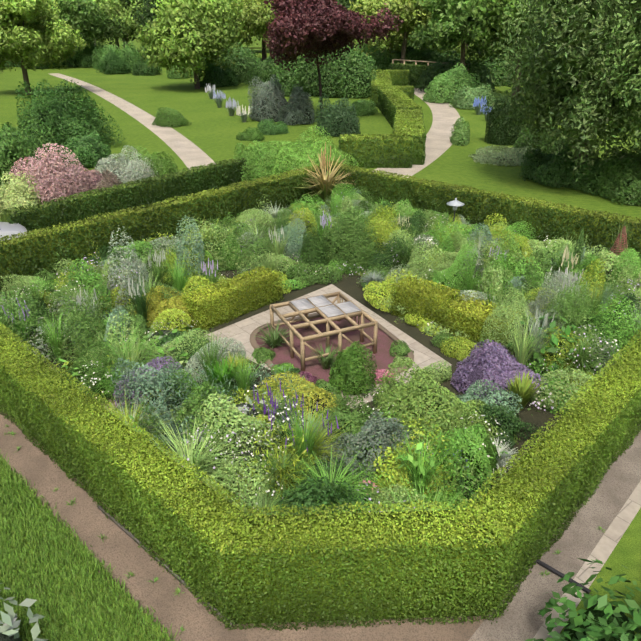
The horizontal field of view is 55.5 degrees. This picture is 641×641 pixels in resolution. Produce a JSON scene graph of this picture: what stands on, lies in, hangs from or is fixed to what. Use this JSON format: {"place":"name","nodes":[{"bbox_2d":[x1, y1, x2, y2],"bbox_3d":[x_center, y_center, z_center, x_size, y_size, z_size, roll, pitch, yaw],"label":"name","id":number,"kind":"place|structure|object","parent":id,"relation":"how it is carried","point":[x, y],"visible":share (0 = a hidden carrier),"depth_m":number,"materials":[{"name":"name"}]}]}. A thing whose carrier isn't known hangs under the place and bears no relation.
{"place":"outdoors","nodes":[
{"label":"outdoors","id":0,"kind":"place"},
{"bbox_2d":[50,73,215,169],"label":"garden path","id":1,"kind":"structure","parent":0,"point":[188,152],"depth_m":51.03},
{"bbox_2d":[0,202,628,503],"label":"soil","id":2,"kind":"structure","parent":0,"point":[349,287],"depth_m":16.93,"materials":[{"name":"brown soil"}]},
{"bbox_2d":[181,266,521,343],"bbox_3d":[0.922,-0.553,18.261,9.909,1.125,3.206,3,26,8],"label":"hedge","id":3,"kind":"object","parent":2,"relation":"on","point":[452,303],"depth_m":17.89,"materials":[{"name":"green plant"}]},
{"bbox_2d":[447,198,464,221],"bbox_3d":[5.558,-4.320,25.288,0.740,1.580,0.721,22,34,38],"label":"garden lamp","id":4,"kind":"object","parent":2,"relation":"on","point":[455,203],"visible":0.81,"depth_m":24.93,"materials":[{"name":"metal"}]},
{"bbox_2d":[604,226,627,267],"bbox_3d":[9.966,-2.185,20.377,1.195,2.019,1.188,22,34,38],"label":"willow cone","id":5,"kind":"object","parent":2,"relation":"on","point":[624,238],"visible":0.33,"depth_m":20.06,"materials":[{"name":"brown wicker"}]},
{"bbox_2d":[0,34,640,640],"bbox_3d":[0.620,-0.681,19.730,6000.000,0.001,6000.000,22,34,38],"label":"ground","id":6,"kind":"structure","parent":0,"point":[212,130],"depth_m":49.01,"materials":[{"name":"green plant"}]},
{"bbox_2d":[0,222,26,240],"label":"parked car","id":7,"kind":"object","parent":6,"relation":"on","point":[6,228],"visible":0.29,"depth_m":23.66,"materials":[{"name":"paint"}]},
{"bbox_2d":[0,62,470,233],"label":"hedge","id":8,"kind":"object","parent":6,"relation":"on","point":[392,113],"depth_m":33.48,"materials":[{"name":"green plant"}]},
{"bbox_2d":[0,398,488,640],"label":"dirt path","id":9,"kind":"structure","parent":6,"relation":"on","point":[86,519],"depth_m":9.76,"materials":[{"name":"brown soil"}]},
{"bbox_2d":[97,504,590,627],"bbox_3d":[-0.055,4.142,9.780,8.551,0.090,2.077,3,26,8],"label":"path edging","id":10,"kind":"object","parent":9,"relation":"on","point":[538,561],"visible":0.66,"depth_m":9.93,"materials":[{"name":"metal"}]},
{"bbox_2d":[0,161,640,630],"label":"hedge","id":11,"kind":"object","parent":6,"relation":"on","point":[96,491],"depth_m":9.83,"materials":[{"name":"green plant"}]},
{"bbox_2d":[0,0,640,640],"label":"foliage","id":12,"kind":"object","parent":6,"relation":"on","point":[578,58],"visible":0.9,"depth_m":20.41,"materials":[{"name":"green plant"}]},
{"bbox_2d":[14,2,639,169],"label":"tree trunks","id":13,"kind":"object","parent":6,"relation":"on","point":[196,78],"depth_m":76.86,"materials":[{"name":"brown plant"}]},
{"bbox_2d":[238,47,468,73],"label":"fence","id":14,"kind":"object","parent":6,"relation":"on","point":[415,61],"visible":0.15,"depth_m":83.52,"materials":[{"name":"brown wood"}]},
{"bbox_2d":[373,88,459,177],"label":"garden path","id":15,"kind":"structure","parent":6,"relation":"on","point":[437,142],"depth_m":48.32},
{"bbox_2d":[533,481,640,640],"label":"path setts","id":16,"kind":"structure","parent":6,"relation":"on","point":[614,533],"depth_m":10.32,"materials":[{"name":"beige stone"}]},
{"bbox_2d":[204,284,451,408],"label":"paving","id":17,"kind":"structure","parent":0,"point":[242,331],"depth_m":17.58,"materials":[{"name":"beige stone"}]},
{"bbox_2d":[255,313,407,382],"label":"patio","id":18,"kind":"structure","parent":17,"relation":"on","point":[383,358],"depth_m":16.86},
{"bbox_2d":[270,291,377,370],"bbox_3d":[0.047,0.232,16.765,2.214,0.975,2.279,-12,28,-22],"label":"wooden pergola","id":19,"kind":"object","parent":18,"relation":"on","point":[328,333],"visible":0.73,"depth_m":16.29,"materials":[{"name":"brown wood"}]},
{"bbox_2d":[290,295,360,316],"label":"glass panels","id":20,"kind":"object","parent":19,"relation":"on","point":[329,310],"visible":1,"depth_m":16.91,"materials":[{"name":"glass"}]},
{"bbox_2d":[250,311,413,383],"bbox_3d":[0.246,0.707,16.792,3.817,0.070,4.081,-12,28,-22],"label":"paving border","id":21,"kind":"object","parent":18,"relation":"on","point":[254,344],"visible":0.38,"depth_m":17.15,"materials":[{"name":"brown"}]},
{"bbox_2d":[468,428,640,640],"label":"path","id":22,"kind":"structure","parent":0,"point":[521,619],"depth_m":10.25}
]}

